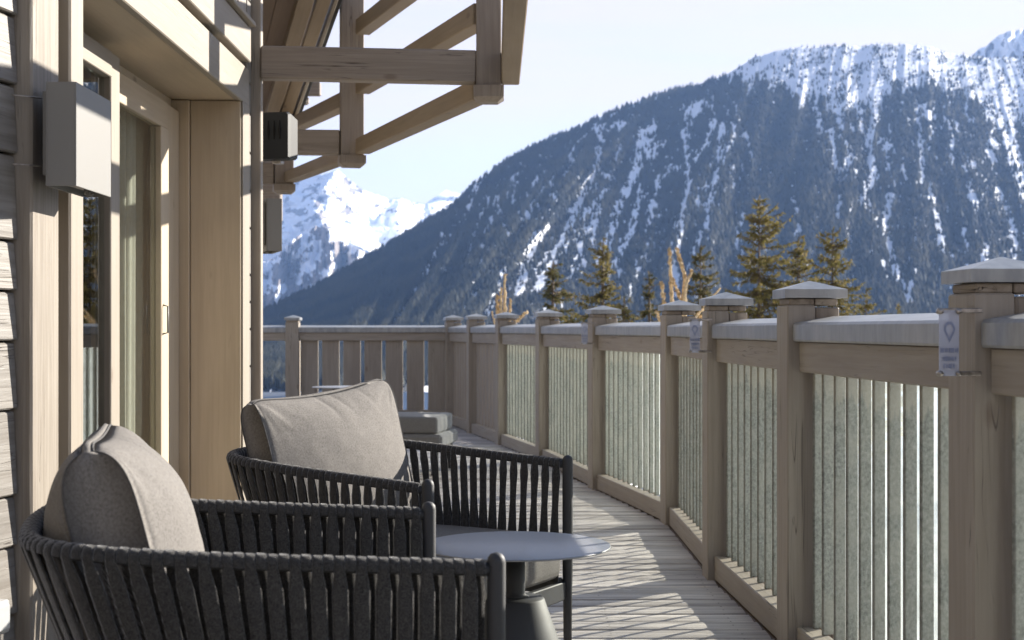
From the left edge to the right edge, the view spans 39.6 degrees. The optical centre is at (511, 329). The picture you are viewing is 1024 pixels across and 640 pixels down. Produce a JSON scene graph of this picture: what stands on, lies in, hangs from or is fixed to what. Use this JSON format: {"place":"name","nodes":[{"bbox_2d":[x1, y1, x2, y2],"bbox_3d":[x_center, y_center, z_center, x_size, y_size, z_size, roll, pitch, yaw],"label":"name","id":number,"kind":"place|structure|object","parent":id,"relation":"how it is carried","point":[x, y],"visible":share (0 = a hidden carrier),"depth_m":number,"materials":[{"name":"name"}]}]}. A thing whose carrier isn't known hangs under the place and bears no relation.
{"place":"outdoors","nodes":[
{"label":"outdoors","id":0,"kind":"place"},
{"bbox_2d":[263,226,365,307],"bbox_3d":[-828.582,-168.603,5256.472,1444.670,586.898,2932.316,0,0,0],"label":"rocky shoulder","id":1,"kind":"object","parent":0,"point":[309,258],"visible":0.12,"depth_m":5878.47},
{"bbox_2d":[263,170,460,261],"bbox_3d":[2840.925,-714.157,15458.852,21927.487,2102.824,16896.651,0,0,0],"label":"snow peak","id":2,"kind":"structure","parent":0,"point":[339,204],"depth_m":9051.88,"materials":[{"name":"white snow"}]},
{"bbox_2d":[263,392,937,639],"bbox_3d":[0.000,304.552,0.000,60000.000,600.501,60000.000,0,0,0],"label":"ground","id":3,"kind":"structure","parent":0,"point":[266,395],"depth_m":3901.87,"materials":[{"name":"white plant"}]},
{"bbox_2d":[491,274,528,324],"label":"larch sapling","id":4,"kind":"object","parent":3,"relation":"on","point":[504,304],"visible":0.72,"depth_m":19.03,"materials":[{"name":"orange plant"}]},
{"bbox_2d":[534,260,581,454],"bbox_3d":[0.712,1.939,22.080,1.250,6.120,1.199,0,0,0],"label":"spruce tree","id":5,"kind":"object","parent":3,"relation":"on","point":[555,296],"visible":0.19,"depth_m":21.98,"materials":[{"name":"green plant"}]},
{"bbox_2d":[560,237,632,321],"bbox_3d":[1.312,1.668,23.873,1.982,6.473,1.719,0,0,0],"label":"spruce tree","id":6,"kind":"object","parent":3,"relation":"on","point":[602,296],"visible":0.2,"depth_m":23.94,"materials":[{"name":"green plant"}]},
{"bbox_2d":[615,294,659,450],"bbox_3d":[1.621,2.198,21.149,1.231,5.441,1.536,0,0,-30],"label":"spruce tree","id":7,"kind":"object","parent":3,"relation":"on","point":[624,314],"visible":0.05,"depth_m":20.98,"materials":[{"name":"green plant"}]},
{"bbox_2d":[633,270,661,493],"bbox_3d":[2.495,1.871,26.083,1.535,5.921,1.317,0,0,33],"label":"spruce tree","id":8,"kind":"object","parent":3,"relation":"on","point":[649,306],"visible":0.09,"depth_m":25.99,"materials":[{"name":"green plant"}]},
{"bbox_2d":[452,425,845,639],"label":"deck substructure","id":9,"kind":"object","parent":3,"relation":"on","point":[739,604],"visible":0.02,"depth_m":6.48,"materials":[{"name":"wood"}]},
{"bbox_2d":[407,426,773,639],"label":"deck","id":10,"kind":"structure","parent":9,"relation":"on","point":[643,578],"depth_m":6.10,"materials":[{"name":"grey wood"}]},
{"bbox_2d":[0,0,262,639],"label":"chalet","id":11,"kind":"object","parent":10,"relation":"on","point":[183,79],"visible":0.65,"depth_m":5.22,"materials":[{"name":"beige wood"}]},
{"bbox_2d":[0,599,9,634],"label":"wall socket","id":12,"kind":"object","parent":11,"relation":"attached to","point":[4,615],"depth_m":3.44,"materials":[{"name":"white plastic"}]},
{"bbox_2d":[12,82,110,196],"bbox_3d":[-1.156,-0.483,3.667,0.152,0.260,0.326,0,0,0],"label":"wall lamp","id":13,"kind":"object","parent":11,"relation":"attached to","point":[76,138],"visible":1,"depth_m":3.55,"materials":[{"name":"metal"}]},
{"bbox_2d":[83,32,119,429],"bbox_3d":[-1.420,0.062,4.525,0.060,2.055,1.070,0,0,0],"label":"sliding door","id":14,"kind":"structure","parent":11,"relation":"in","point":[97,58],"depth_m":4.95,"materials":[{"name":"beige glass"}]},
{"bbox_2d":[120,108,149,445],"bbox_3d":[-1.560,0.070,5.760,0.068,2.000,0.920,0,0,0],"label":"curtain","id":15,"kind":"object","parent":11,"relation":"hanging from","point":[134,274],"visible":0.23,"depth_m":5.81,"materials":[{"name":"fabric"}]},
{"bbox_2d":[91,71,178,474],"bbox_3d":[-1.486,0.064,5.671,0.109,2.052,1.218,0,0,0],"label":"sliding door","id":16,"kind":"structure","parent":11,"relation":"in","point":[163,119],"depth_m":5.92,"materials":[{"name":"beige glass"}]},
{"bbox_2d":[237,0,245,10],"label":"upper window frame","id":17,"kind":"structure","parent":11,"relation":"in","point":[242,2],"depth_m":6.36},
{"bbox_2d":[263,198,281,253],"bbox_3d":[-1.254,-0.514,7.134,0.152,0.260,0.326,0,0,-19],"label":"wall lamp","id":18,"kind":"object","parent":11,"relation":"attached to","point":[272,225],"visible":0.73,"depth_m":7.01,"materials":[{"name":"metal"}]},
{"bbox_2d":[263,112,297,164],"bbox_3d":[-1.258,-1.026,7.673,0.170,0.278,0.172,0,0,12],"label":"loudspeaker","id":19,"kind":"object","parent":11,"relation":"attached to","point":[280,138],"visible":0.98,"depth_m":7.60,"materials":[{"name":"black plastic"}]},
{"bbox_2d":[263,0,341,115],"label":"eave","id":20,"kind":"object","parent":11,"relation":"attached to","point":[308,23],"depth_m":9.50,"materials":[{"name":"brown wood"}]},
{"bbox_2d":[260,0,527,220],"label":"overhang frame","id":21,"kind":"object","parent":11,"relation":"attached to","point":[480,74],"visible":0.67,"depth_m":6.70,"materials":[{"name":"brown wood"}]},
{"bbox_2d":[18,499,505,639],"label":"armchair","id":22,"kind":"object","parent":10,"relation":"on","point":[262,570],"visible":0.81,"depth_m":2.48,"materials":[{"name":"black wicker"}]},
{"bbox_2d":[43,423,204,639],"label":"back cushion","id":23,"kind":"object","parent":22,"relation":"on","point":[115,486],"visible":0.63,"depth_m":2.50,"materials":[{"name":"beige fabric"}]},
{"bbox_2d":[312,386,347,389],"bbox_3d":[-1.308,0.756,10.900,0.450,0.628,0.450,0,0,0],"label":"side table","id":24,"kind":"object","parent":10,"relation":"on","point":[331,387],"visible":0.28,"depth_m":10.75,"materials":[{"name":"grey stone"}]},
{"bbox_2d":[263,315,444,411],"bbox_3d":[-2.570,0.505,16.250,3.664,1.330,0.206,0,0,0],"label":"terrace railing","id":25,"kind":"object","parent":10,"relation":"on","point":[292,332],"visible":0.43,"depth_m":16.23,"materials":[{"name":"beige wood"}]},
{"bbox_2d":[226,439,572,639],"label":"armchair","id":26,"kind":"object","parent":10,"relation":"on","point":[546,582],"visible":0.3,"depth_m":4.50,"materials":[{"name":"black wicker"}]},
{"bbox_2d":[240,379,412,506],"bbox_3d":[-0.560,0.405,4.452,0.206,0.480,0.735,-16,-7,28],"label":"back cushion","id":27,"kind":"object","parent":26,"relation":"on","point":[356,429],"visible":0.58,"depth_m":4.36,"materials":[{"name":"beige fabric"}]},
{"bbox_2d":[398,412,457,475],"bbox_3d":[-1.020,0.850,10.750,1.120,0.440,0.680,0,0,8],"label":"footstool","id":28,"kind":"object","parent":10,"relation":"on","point":[434,427],"visible":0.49,"depth_m":10.40,"materials":[{"name":"grey fabric"}]},
{"bbox_2d":[436,531,610,639],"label":"side table","id":29,"kind":"object","parent":10,"relation":"on","point":[528,616],"visible":0.77,"depth_m":3.66,"materials":[{"name":"grey stone"}]},
{"bbox_2d":[443,257,1023,639],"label":"terrace railing","id":30,"kind":"object","parent":10,"relation":"on","point":[752,446],"visible":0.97,"depth_m":4.63,"materials":[{"name":"beige wood"}]},
{"bbox_2d":[581,322,595,343],"bbox_3d":[0.508,0.028,9.476,0.101,0.148,0.018,0,0,-10],"label":"sign","id":31,"kind":"object","parent":30,"relation":"attached to","point":[584,332],"visible":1,"depth_m":9.47,"materials":[{"name":"grey"}]},
{"bbox_2d":[689,318,711,352],"bbox_3d":[0.805,0.028,6.072,0.101,0.148,0.019,0,0,0],"label":"sign","id":32,"kind":"object","parent":30,"relation":"attached to","point":[694,335],"visible":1,"depth_m":6.07,"materials":[{"name":"grey"}]},
{"bbox_2d":[936,308,982,375],"bbox_3d":[0.966,0.028,3.068,0.101,0.148,0.018,0,0,-3],"label":"sign","id":33,"kind":"object","parent":30,"relation":"attached to","point":[948,341],"visible":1,"depth_m":3.06,"materials":[{"name":"grey"}]},
{"bbox_2d":[655,247,720,321],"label":"larch sapling","id":34,"kind":"object","parent":3,"relation":"on","point":[672,282],"visible":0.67,"depth_m":17.06,"materials":[{"name":"orange plant"}]},
{"bbox_2d":[687,245,719,317],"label":"spruce tree","id":35,"kind":"object","parent":3,"relation":"on","point":[704,291],"visible":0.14,"depth_m":24.96,"materials":[{"name":"green plant"}]},
{"bbox_2d":[723,196,845,443],"bbox_3d":[4.200,4.756,22.919,2.643,13.877,2.690,0,0,0],"label":"spruce tree","id":36,"kind":"object","parent":3,"relation":"on","point":[754,274],"visible":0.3,"depth_m":22.92,"materials":[{"name":"green plant"}]},
{"bbox_2d":[776,235,845,421],"bbox_3d":[5.037,5.495,24.877,1.917,14.332,1.971,0,0,-43],"label":"spruce tree","id":37,"kind":"object","parent":3,"relation":"on","point":[798,251],"visible":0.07,"depth_m":24.97,"materials":[{"name":"green plant"}]},
{"bbox_2d":[804,227,902,455],"bbox_3d":[5.502,5.260,23.792,2.251,14.003,2.343,0,0,0],"label":"spruce tree","id":38,"kind":"object","parent":3,"relation":"on","point":[835,263],"visible":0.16,"depth_m":23.95,"materials":[{"name":"green plant"}]},
{"bbox_2d":[845,287,886,442],"bbox_3d":[6.479,6.221,26.157,1.338,13.993,1.208,0,0,0],"label":"spruce tree","id":39,"kind":"object","parent":3,"relation":"on","point":[866,306],"visible":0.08,"depth_m":25.98,"materials":[{"name":"green plant"}]},
{"bbox_2d":[885,302,918,435],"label":"spruce tree","id":40,"kind":"object","parent":3,"relation":"on","point":[898,309],"visible":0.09,"depth_m":26.97,"materials":[{"name":"green plant"}]},
{"bbox_2d":[263,44,1023,391],"bbox_3d":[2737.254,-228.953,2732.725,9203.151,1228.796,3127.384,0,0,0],"label":"mountain","id":41,"kind":"structure","parent":0,"point":[875,88],"depth_m":3454.69,"materials":[{"name":"white snow"}]},
{"bbox_2d":[263,42,1023,389],"bbox_3d":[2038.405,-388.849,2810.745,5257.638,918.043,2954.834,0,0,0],"label":"forest","id":42,"kind":"object","parent":41,"relation":"on","point":[359,292],"visible":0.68,"depth_m":2955.13,"materials":[{"name":"green plant"}]},
{"bbox_2d":[294,0,1023,204],"label":"sky","id":43,"kind":"structure","parent":0,"point":[582,60],"materials":[{"name":"white"}]},
{"bbox_2d":[973,29,1023,57],"bbox_3d":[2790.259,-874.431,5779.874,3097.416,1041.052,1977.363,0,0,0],"label":"distant summit","id":44,"kind":"structure","parent":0,"point":[1009,43],"depth_m":6249.24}
]}

